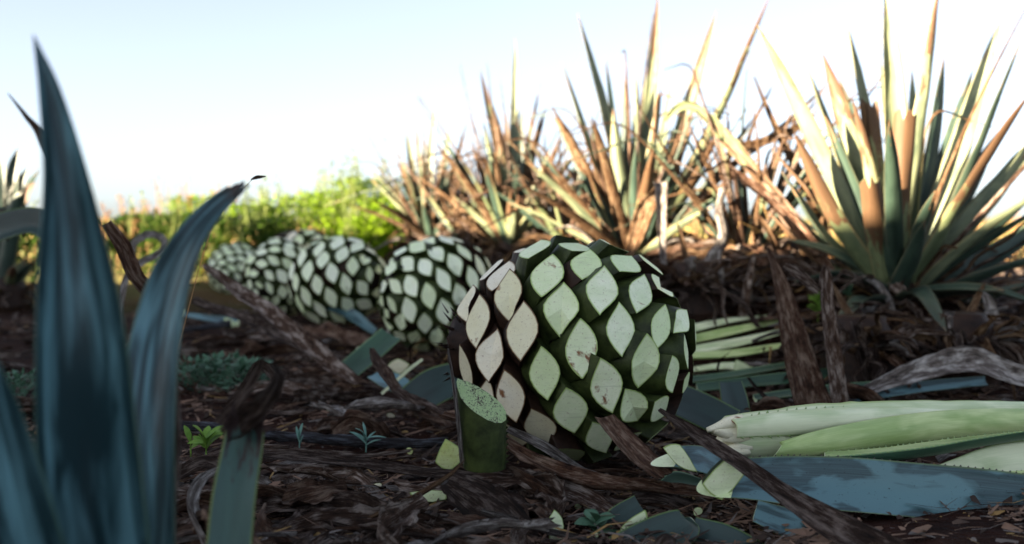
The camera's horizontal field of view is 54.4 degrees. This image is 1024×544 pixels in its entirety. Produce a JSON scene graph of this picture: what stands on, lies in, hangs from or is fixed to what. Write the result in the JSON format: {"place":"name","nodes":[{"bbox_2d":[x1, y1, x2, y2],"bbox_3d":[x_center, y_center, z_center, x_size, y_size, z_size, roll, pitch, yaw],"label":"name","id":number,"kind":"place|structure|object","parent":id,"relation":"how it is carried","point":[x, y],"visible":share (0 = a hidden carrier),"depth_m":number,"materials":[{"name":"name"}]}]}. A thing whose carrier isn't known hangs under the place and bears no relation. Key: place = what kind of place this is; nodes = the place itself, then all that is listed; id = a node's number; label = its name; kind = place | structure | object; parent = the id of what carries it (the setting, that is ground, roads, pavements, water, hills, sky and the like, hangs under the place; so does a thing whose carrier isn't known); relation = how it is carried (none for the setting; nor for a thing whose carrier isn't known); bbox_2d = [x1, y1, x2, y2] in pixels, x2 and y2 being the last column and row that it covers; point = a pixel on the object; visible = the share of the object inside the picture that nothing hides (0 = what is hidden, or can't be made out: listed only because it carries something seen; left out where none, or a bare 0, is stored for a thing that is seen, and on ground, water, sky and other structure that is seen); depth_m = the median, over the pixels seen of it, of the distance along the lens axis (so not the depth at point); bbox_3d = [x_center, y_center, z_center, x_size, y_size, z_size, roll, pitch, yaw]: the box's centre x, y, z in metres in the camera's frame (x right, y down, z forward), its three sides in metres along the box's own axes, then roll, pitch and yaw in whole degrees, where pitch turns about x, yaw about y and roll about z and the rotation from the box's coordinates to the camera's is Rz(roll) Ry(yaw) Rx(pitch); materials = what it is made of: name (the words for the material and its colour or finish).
{"place":"outdoors","nodes":[
{"label":"outdoors","id":0,"kind":"place"},
{"bbox_2d":[0,218,1023,543],"bbox_3d":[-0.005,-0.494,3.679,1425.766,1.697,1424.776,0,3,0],"label":"ground","id":1,"kind":"structure","parent":0,"point":[948,530],"depth_m":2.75,"materials":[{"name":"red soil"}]},
{"bbox_2d":[0,149,39,313],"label":"agave plant","id":2,"kind":"object","parent":1,"relation":"on","point":[17,293],"visible":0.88,"depth_m":5.57,"materials":[{"name":"green plant"}]},
{"bbox_2d":[5,367,34,397],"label":"weed","id":3,"kind":"object","parent":1,"relation":"on","point":[18,383],"visible":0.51,"depth_m":2.81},
{"bbox_2d":[16,199,40,283],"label":"weed bush","id":4,"kind":"object","parent":1,"relation":"on","point":[28,242],"visible":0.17,"depth_m":6.13,"materials":[{"name":"green plant"}]},
{"bbox_2d":[103,220,147,293],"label":"dry leaf","id":5,"kind":"object","parent":1,"relation":"on","point":[123,247],"visible":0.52,"depth_m":2.20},
{"bbox_2d":[98,194,169,273],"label":"weed bush","id":6,"kind":"object","parent":1,"relation":"on","point":[122,218],"visible":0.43,"depth_m":7.53,"materials":[{"name":"green plant"}]},
{"bbox_2d":[0,35,284,543],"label":"agave plant","id":7,"kind":"object","parent":1,"relation":"on","point":[98,462],"visible":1,"depth_m":0.94,"materials":[{"name":"blue plant"}]},
{"bbox_2d":[119,230,167,312],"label":"dry leaf","id":8,"kind":"object","parent":1,"relation":"on","point":[144,235],"visible":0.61,"depth_m":3.56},
{"bbox_2d":[118,189,212,275],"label":"weed bush","id":9,"kind":"object","parent":1,"relation":"on","point":[160,225],"visible":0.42,"depth_m":7.20,"materials":[{"name":"green plant"}]},
{"bbox_2d":[150,165,237,274],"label":"weed bush","id":10,"kind":"object","parent":1,"relation":"on","point":[189,201],"visible":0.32,"depth_m":8.50,"materials":[{"name":"green plant"}]},
{"bbox_2d":[177,353,227,391],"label":"weed","id":11,"kind":"object","parent":1,"relation":"on","point":[197,359],"visible":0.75,"depth_m":3.01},
{"bbox_2d":[163,189,264,284],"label":"weed bush","id":12,"kind":"object","parent":1,"relation":"on","point":[224,227],"visible":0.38,"depth_m":6.54,"materials":[{"name":"green plant"}]},
{"bbox_2d":[185,350,248,386],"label":"weed","id":13,"kind":"object","parent":1,"relation":"on","point":[218,356],"visible":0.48,"depth_m":3.06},
{"bbox_2d":[185,473,271,484],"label":"dry leaf","id":14,"kind":"object","parent":1,"relation":"on","point":[264,479],"visible":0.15,"depth_m":1.81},
{"bbox_2d":[179,455,218,478],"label":"dry leaf","id":15,"kind":"object","parent":14,"relation":"on","point":[191,466],"visible":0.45,"depth_m":1.83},
{"bbox_2d":[207,242,252,293],"bbox_3d":[-1.724,-0.013,6.208,0.341,0.350,0.359,0,3,0],"label":"agave heart","id":16,"kind":"object","parent":1,"relation":"on","point":[228,259],"visible":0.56,"depth_m":6.08,"materials":[{"name":"green plant"}]},
{"bbox_2d":[177,484,285,512],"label":"dry leaf","id":17,"kind":"object","parent":1,"relation":"on","point":[263,490],"visible":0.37,"depth_m":1.72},
{"bbox_2d":[206,356,274,391],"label":"weed","id":18,"kind":"object","parent":1,"relation":"on","point":[239,362],"visible":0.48,"depth_m":2.94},
{"bbox_2d":[203,177,285,252],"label":"weed bush","id":19,"kind":"object","parent":1,"relation":"on","point":[272,207],"visible":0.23,"depth_m":6.80,"materials":[{"name":"green plant"}]},
{"bbox_2d":[188,296,304,352],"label":"dry leaf","id":20,"kind":"object","parent":1,"relation":"on","point":[261,325],"visible":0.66,"depth_m":3.48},
{"bbox_2d":[230,189,307,247],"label":"weed bush","id":21,"kind":"object","parent":1,"relation":"on","point":[273,224],"visible":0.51,"depth_m":6.33,"materials":[{"name":"green plant"}]},
{"bbox_2d":[241,238,305,316],"bbox_3d":[-1.161,0.028,5.011,0.390,0.402,0.374,0,3,0],"label":"agave heart","id":22,"kind":"object","parent":1,"relation":"on","point":[266,269],"visible":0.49,"depth_m":4.87,"materials":[{"name":"green plant"}]},
{"bbox_2d":[201,263,362,384],"bbox_3d":[-0.758,0.154,3.166,0.730,0.346,0.065,2,4,34],"label":"dry leaf","id":23,"kind":"object","parent":1,"relation":"on","point":[314,348],"visible":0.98,"depth_m":3.14,"materials":[{"name":"plant"}]},
{"bbox_2d":[244,169,344,235],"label":"weed bush","id":24,"kind":"object","parent":1,"relation":"on","point":[283,201],"visible":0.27,"depth_m":6.90,"materials":[{"name":"green plant"}]},
{"bbox_2d":[275,229,330,247],"bbox_3d":[-1.198,-0.094,5.707,0.475,0.310,0.312,1,3,23],"label":"agave heart","id":25,"kind":"object","parent":1,"relation":"on","point":[304,238],"visible":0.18,"depth_m":5.61,"materials":[{"name":"green plant"}]},
{"bbox_2d":[276,398,343,405],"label":"dry leaf","id":26,"kind":"object","parent":1,"relation":"on","point":[290,399],"visible":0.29,"depth_m":2.75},
{"bbox_2d":[292,386,373,403],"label":"dry leaf","id":27,"kind":"object","parent":26,"relation":"on","point":[317,393],"visible":0.91,"depth_m":2.80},
{"bbox_2d":[227,380,342,403],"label":"dry leaf","id":28,"kind":"object","parent":27,"relation":"on","point":[289,387],"visible":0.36,"depth_m":2.88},
{"bbox_2d":[275,476,346,506],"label":"dry leaf","id":29,"kind":"object","parent":1,"relation":"on","point":[306,490],"visible":0.86,"depth_m":1.70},
{"bbox_2d":[181,421,447,449],"bbox_3d":[-0.445,0.365,2.227,0.610,0.060,0.038,0,3,4],"label":"stick","id":30,"kind":"object","parent":1,"relation":"on","point":[344,440],"visible":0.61,"depth_m":2.21,"materials":[{"name":"wood"}]},
{"bbox_2d":[255,491,387,513],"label":"dry leaf","id":31,"kind":"object","parent":1,"relation":"on","point":[348,499],"visible":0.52,"depth_m":1.68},
{"bbox_2d":[262,463,393,497],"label":"dry leaf","id":32,"kind":"object","parent":1,"relation":"on","point":[334,472],"visible":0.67,"depth_m":1.91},
{"bbox_2d":[283,155,379,236],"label":"weed bush","id":33,"kind":"object","parent":1,"relation":"on","point":[317,195],"visible":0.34,"depth_m":6.47,"materials":[{"name":"green plant"}]},
{"bbox_2d":[301,321,369,346],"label":"dry leaf","id":34,"kind":"object","parent":1,"relation":"on","point":[327,329],"visible":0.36,"depth_m":4.07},
{"bbox_2d":[287,236,386,325],"bbox_3d":[-0.790,0.043,4.508,0.470,0.414,0.433,0,3,0],"label":"agave heart","id":35,"kind":"object","parent":1,"relation":"on","point":[341,273],"visible":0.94,"depth_m":4.36,"materials":[{"name":"green plant"}]},
{"bbox_2d":[303,139,399,252],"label":"weed bush","id":36,"kind":"object","parent":1,"relation":"on","point":[349,181],"visible":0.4,"depth_m":6.36,"materials":[{"name":"green plant"}]},
{"bbox_2d":[330,409,391,437],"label":"dry leaf","id":37,"kind":"object","parent":1,"relation":"on","point":[349,421],"visible":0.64,"depth_m":2.29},
{"bbox_2d":[335,187,402,265],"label":"weed bush","id":38,"kind":"object","parent":1,"relation":"on","point":[350,225],"visible":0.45,"depth_m":5.79,"materials":[{"name":"green plant"}]},
{"bbox_2d":[261,450,477,478],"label":"dry leaf","id":39,"kind":"object","parent":1,"relation":"on","point":[345,460],"visible":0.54,"depth_m":1.92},
{"bbox_2d":[336,161,405,249],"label":"weed bush","id":40,"kind":"object","parent":1,"relation":"on","point":[373,206],"visible":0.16,"depth_m":6.12,"materials":[{"name":"green plant"}]},
{"bbox_2d":[342,328,400,374],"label":"cut leaf","id":41,"kind":"object","parent":1,"relation":"on","point":[381,341],"visible":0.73,"depth_m":3.22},
{"bbox_2d":[327,396,424,416],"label":"dry leaf","id":42,"kind":"object","parent":1,"relation":"on","point":[377,402],"visible":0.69,"depth_m":2.48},
{"bbox_2d":[284,504,484,540],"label":"dry leaf","id":43,"kind":"object","parent":1,"relation":"on","point":[358,515],"visible":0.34,"depth_m":1.61,"materials":[{"name":"plant"}]},
{"bbox_2d":[324,102,484,264],"bbox_3d":[-0.341,-0.430,5.746,1.302,1.115,0.957,-2,4,-31],"label":"agave plant","id":44,"kind":"object","parent":1,"relation":"on","point":[415,218],"visible":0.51,"depth_m":5.60,"materials":[{"name":"brown plant"}]},
{"bbox_2d":[369,347,452,427],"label":"dry leaf","id":45,"kind":"object","parent":1,"relation":"on","point":[384,371],"visible":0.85,"depth_m":2.61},
{"bbox_2d":[393,387,455,425],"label":"dry leaf","id":46,"kind":"object","parent":1,"relation":"on","point":[430,408],"visible":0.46,"depth_m":2.49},
{"bbox_2d":[402,363,461,404],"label":"cut leaf","id":47,"kind":"object","parent":1,"relation":"on","point":[430,385],"visible":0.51,"depth_m":2.72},
{"bbox_2d":[377,235,493,351],"bbox_3d":[-0.272,0.082,3.909,0.514,0.454,0.470,0,3,0],"label":"agave heart","id":48,"kind":"object","parent":1,"relation":"on","point":[421,281],"visible":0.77,"depth_m":3.74,"materials":[{"name":"green plant"}]},
{"bbox_2d":[390,139,499,258],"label":"agave plant","id":49,"kind":"object","parent":1,"relation":"on","point":[459,233],"visible":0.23,"depth_m":5.24,"materials":[{"name":"brown plant"}]},
{"bbox_2d":[435,439,459,468],"bbox_3d":[-0.124,0.368,2.012,0.062,0.065,0.015,0,3,0],"label":"leaf chip","id":50,"kind":"object","parent":1,"relation":"on","point":[447,456],"visible":0.81,"depth_m":2.00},
{"bbox_2d":[448,348,508,472],"bbox_3d":[-0.060,0.244,1.777,0.109,0.220,0.052,0,3,0],"label":"leaf stub","id":51,"kind":"object","parent":1,"relation":"on","point":[481,416],"visible":0.94,"depth_m":1.76,"materials":[{"name":"plant"}]},
{"bbox_2d":[422,517,561,543],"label":"dry leaf","id":52,"kind":"object","parent":1,"relation":"on","point":[480,526],"visible":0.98,"depth_m":1.50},
{"bbox_2d":[387,39,608,265],"bbox_3d":[-0.036,-0.513,5.105,1.049,1.360,1.248,2,4,35],"label":"agave plant","id":53,"kind":"object","parent":1,"relation":"on","point":[504,236],"visible":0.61,"depth_m":5.00,"materials":[{"name":"brown plant"}]},
{"bbox_2d":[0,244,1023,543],"bbox_3d":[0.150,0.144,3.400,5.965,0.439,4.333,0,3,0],"label":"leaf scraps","id":54,"kind":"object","parent":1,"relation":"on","point":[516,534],"visible":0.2,"depth_m":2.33,"materials":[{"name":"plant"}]},
{"bbox_2d":[266,448,412,457],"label":"dry leaf","id":55,"kind":"object","parent":54,"relation":"on","point":[368,455],"visible":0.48,"depth_m":2.07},
{"bbox_2d":[376,492,443,543],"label":"dry leaf","id":56,"kind":"object","parent":54,"relation":"on","point":[399,516],"visible":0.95,"depth_m":1.54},
{"bbox_2d":[439,472,539,541],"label":"dry leaf","id":57,"kind":"object","parent":54,"relation":"on","point":[467,494],"visible":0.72,"depth_m":1.66,"materials":[{"name":"plant"}]},
{"bbox_2d":[819,263,848,402],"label":"dry leaf","id":58,"kind":"object","parent":54,"relation":"on","point":[836,377],"visible":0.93,"depth_m":2.54,"materials":[{"name":"plant"}]},
{"bbox_2d":[505,471,566,516],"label":"dry leaf","id":59,"kind":"object","parent":1,"relation":"on","point":[554,482],"visible":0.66,"depth_m":1.74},
{"bbox_2d":[471,467,614,511],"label":"dry leaf","id":60,"kind":"object","parent":1,"relation":"on","point":[504,478],"visible":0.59,"depth_m":1.77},
{"bbox_2d":[506,464,584,516],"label":"dry leaf","id":61,"kind":"object","parent":1,"relation":"on","point":[532,482],"visible":0.3,"depth_m":1.78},
{"bbox_2d":[481,509,614,542],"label":"dry leaf","id":62,"kind":"object","parent":1,"relation":"on","point":[552,532],"visible":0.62,"depth_m":1.58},
{"bbox_2d":[506,426,595,471],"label":"dry leaf","id":63,"kind":"object","parent":1,"relation":"on","point":[554,452],"visible":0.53,"depth_m":1.98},
{"bbox_2d":[427,103,690,262],"bbox_3d":[0.269,-0.333,4.615,1.148,0.883,1.239,-1,3,-25],"label":"agave plant","id":64,"kind":"object","parent":1,"relation":"on","point":[559,216],"visible":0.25,"depth_m":4.70,"materials":[{"name":"brown plant"}]},
{"bbox_2d":[437,235,695,463],"bbox_3d":[0.122,0.167,2.160,0.540,0.494,0.489,1,3,21],"label":"agave heart","id":65,"kind":"object","parent":1,"relation":"on","point":[560,343],"visible":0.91,"depth_m":1.99,"materials":[{"name":"green plant"}]},
{"bbox_2d":[439,411,712,498],"bbox_3d":[0.108,0.332,1.792,0.528,0.123,0.076,1,3,16],"label":"dry leaf","id":66,"kind":"object","parent":1,"relation":"on","point":[587,478],"visible":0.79,"depth_m":1.77,"materials":[{"name":"plant"}]},
{"bbox_2d":[574,509,617,532],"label":"seedling","id":67,"kind":"object","parent":1,"relation":"on","point":[591,518],"visible":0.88,"depth_m":1.62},
{"bbox_2d":[590,496,643,533],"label":"cut leaf","id":68,"kind":"object","parent":1,"relation":"on","point":[628,509],"visible":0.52,"depth_m":1.65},
{"bbox_2d":[469,0,768,259],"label":"agave plant","id":69,"kind":"object","parent":1,"relation":"on","point":[616,186],"visible":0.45,"depth_m":4.28,"materials":[{"name":"brown plant"}]},
{"bbox_2d":[595,414,672,478],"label":"dry leaf","id":70,"kind":"object","parent":1,"relation":"on","point":[634,448],"visible":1,"depth_m":1.79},
{"bbox_2d":[608,508,698,543],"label":"cut leaf","id":71,"kind":"object","parent":1,"relation":"on","point":[676,521],"visible":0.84,"depth_m":1.58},
{"bbox_2d":[345,179,1023,391],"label":"straw tangle","id":72,"kind":"object","parent":1,"relation":"on","point":[667,255],"visible":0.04,"depth_m":3.51,"materials":[{"name":"brown plant"}]},
{"bbox_2d":[625,188,655,255],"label":"dry leaf","id":73,"kind":"object","parent":72,"relation":"hanging from","point":[643,213],"visible":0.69,"depth_m":3.77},
{"bbox_2d":[651,444,720,474],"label":"cut leaf","id":74,"kind":"object","parent":1,"relation":"on","point":[704,460],"visible":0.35,"depth_m":1.75,"materials":[{"name":"teal plant"}]},
{"bbox_2d":[675,386,739,429],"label":"cut leaf","id":75,"kind":"object","parent":1,"relation":"on","point":[701,409],"visible":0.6,"depth_m":2.43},
{"bbox_2d":[696,338,721,344],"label":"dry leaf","id":76,"kind":"object","parent":1,"relation":"on","point":[715,340],"visible":0.09,"depth_m":3.42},
{"bbox_2d":[696,320,777,342],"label":"cut leaf","id":77,"kind":"object","parent":76,"relation":"on","point":[720,333],"visible":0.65,"depth_m":3.37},
{"bbox_2d":[647,224,774,339],"bbox_3d":[0.645,0.059,3.594,0.598,0.466,0.694,-2,4,-31],"label":"agave plant","id":78,"kind":"object","parent":1,"relation":"on","point":[692,283],"visible":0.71,"depth_m":3.50,"materials":[{"name":"brown plant"}]},
{"bbox_2d":[653,181,667,264],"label":"dry leaf","id":79,"kind":"object","parent":78,"relation":"on","point":[661,188],"visible":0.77,"depth_m":3.71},
{"bbox_2d":[704,186,727,263],"bbox_3d":[0.694,-0.053,3.613,0.278,0.522,0.065,-3,4,-41],"label":"forked stick","id":80,"kind":"object","parent":1,"relation":"on","point":[722,238],"visible":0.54,"depth_m":3.66,"materials":[{"name":"grey plant"}]},
{"bbox_2d":[560,46,884,266],"bbox_3d":[1.002,-0.447,4.077,1.226,1.020,1.336,2,4,27],"label":"agave plant","id":81,"kind":"object","parent":1,"relation":"on","point":[738,202],"visible":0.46,"depth_m":4.01,"materials":[{"name":"brown plant"}]},
{"bbox_2d":[753,76,831,234],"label":"dry leaf","id":82,"kind":"object","parent":81,"relation":"on","point":[790,155],"visible":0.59,"depth_m":4.11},
{"bbox_2d":[695,517,764,543],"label":"cut leaf","id":83,"kind":"object","parent":1,"relation":"on","point":[727,533],"visible":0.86,"depth_m":1.58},
{"bbox_2d":[719,381,750,413],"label":"cut leaf","id":84,"kind":"object","parent":1,"relation":"on","point":[734,394],"visible":0.65,"depth_m":2.47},
{"bbox_2d":[692,343,780,359],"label":"cut leaf","id":85,"kind":"object","parent":1,"relation":"on","point":[718,354],"visible":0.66,"depth_m":3.24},
{"bbox_2d":[695,330,779,351],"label":"cut leaf","id":86,"kind":"object","parent":1,"relation":"on","point":[727,343],"visible":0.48,"depth_m":3.31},
{"bbox_2d":[690,362,785,384],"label":"cut leaf","id":87,"kind":"object","parent":1,"relation":"on","point":[738,373],"visible":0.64,"depth_m":3.01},
{"bbox_2d":[737,254,755,316],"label":"dry stalk","id":88,"kind":"object","parent":1,"relation":"on","point":[747,288],"visible":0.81,"depth_m":3.46,"materials":[{"name":"brown plant"}]},
{"bbox_2d":[696,368,827,391],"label":"cut leaf","id":89,"kind":"object","parent":1,"relation":"on","point":[768,379],"visible":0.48,"depth_m":2.89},
{"bbox_2d":[697,211,848,306],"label":"agave plant","id":90,"kind":"object","parent":1,"relation":"on","point":[763,269],"visible":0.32,"depth_m":3.73,"materials":[{"name":"brown plant"}]},
{"bbox_2d":[664,101,801,228],"bbox_3d":[0.923,-0.330,3.872,0.666,0.687,0.105,2,4,28],"label":"dry leaf","id":91,"kind":"object","parent":90,"relation":"on","point":[733,146],"visible":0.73,"depth_m":3.92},
{"bbox_2d":[753,500,805,536],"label":"cut leaf","id":92,"kind":"object","parent":1,"relation":"on","point":[772,516],"visible":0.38,"depth_m":1.64,"materials":[{"name":"teal plant"}]},
{"bbox_2d":[658,408,908,543],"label":"dry leaf","id":93,"kind":"object","parent":1,"relation":"on","point":[829,522],"visible":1,"depth_m":1.55,"materials":[{"name":"plant"}]},
{"bbox_2d":[766,248,832,405],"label":"dry leaf","id":94,"kind":"object","parent":1,"relation":"on","point":[807,385],"visible":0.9,"depth_m":2.53,"materials":[{"name":"plant"}]},
{"bbox_2d":[751,282,949,399],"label":"dry leaves","id":95,"kind":"object","parent":1,"relation":"on","point":[887,347],"visible":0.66,"depth_m":2.87,"materials":[{"name":"brown plant"}]},
{"bbox_2d":[696,454,1023,517],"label":"cut leaf","id":96,"kind":"object","parent":1,"relation":"on","point":[867,485],"visible":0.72,"depth_m":1.72,"materials":[{"name":"teal plant"}]},
{"bbox_2d":[702,459,743,499],"bbox_3d":[0.352,0.345,1.676,0.070,0.071,0.031,0,3,0],"label":"leaf chip","id":97,"kind":"object","parent":96,"relation":"on","point":[721,477],"visible":0.83,"depth_m":1.66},
{"bbox_2d":[850,321,874,381],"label":"dry leaf","id":98,"kind":"object","parent":1,"relation":"on","point":[867,372],"visible":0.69,"depth_m":2.85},
{"bbox_2d":[706,400,1023,456],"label":"leaf spear","id":99,"kind":"object","parent":1,"relation":"on","point":[817,429],"visible":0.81,"depth_m":1.88,"materials":[{"name":"plant"}]},
{"bbox_2d":[737,0,1023,331],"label":"agave plant","id":100,"kind":"object","parent":1,"relation":"on","point":[908,209],"visible":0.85,"depth_m":3.40,"materials":[{"name":"green plant"}]},
{"bbox_2d":[728,164,834,269],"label":"dry leaf","id":101,"kind":"object","parent":100,"relation":"on","point":[797,227],"visible":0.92,"depth_m":3.65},
{"bbox_2d":[854,376,987,401],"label":"cut leaf","id":102,"kind":"object","parent":1,"relation":"on","point":[940,384],"visible":0.73,"depth_m":2.75,"materials":[{"name":"teal plant"}]},
{"bbox_2d":[849,345,1023,400],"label":"dry leaf","id":103,"kind":"object","parent":1,"relation":"on","point":[964,358],"visible":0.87,"depth_m":2.65,"materials":[{"name":"plant"}]},
{"bbox_2d":[866,281,1023,399],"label":"dried agave plant","id":104,"kind":"object","parent":1,"relation":"on","point":[970,326],"visible":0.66,"depth_m":2.93,"materials":[{"name":"brown plant"}]},
{"bbox_2d":[940,440,1023,470],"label":"cut leaf","id":105,"kind":"object","parent":1,"relation":"on","point":[1008,456],"visible":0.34,"depth_m":1.87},
{"bbox_2d":[824,430,1021,455],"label":"cut leaf","id":106,"kind":"object","parent":105,"relation":"on","point":[897,447],"visible":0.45,"depth_m":1.85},
{"bbox_2d":[835,431,1023,460],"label":"cut leaf","id":107,"kind":"object","parent":105,"relation":"on","point":[905,454],"visible":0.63,"depth_m":1.82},
{"bbox_2d":[0,0,1023,217],"label":"sky","id":108,"kind":"structure","parent":0,"point":[151,89],"materials":[{"name":"white"}]},
{"bbox_2d":[19,210,1023,272],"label":"field grass","id":109,"kind":"structure","parent":0,"point":[1016,255],"depth_m":13.71,"materials":[{"name":"plant"}]},
{"label":"dry leaf","id":110,"kind":"object","parent":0,"visible":0},
{"bbox_2d":[186,467,216,543],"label":"dry leaf","id":111,"kind":"object","parent":110,"relation":"on","point":[197,484],"visible":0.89,"depth_m":1.47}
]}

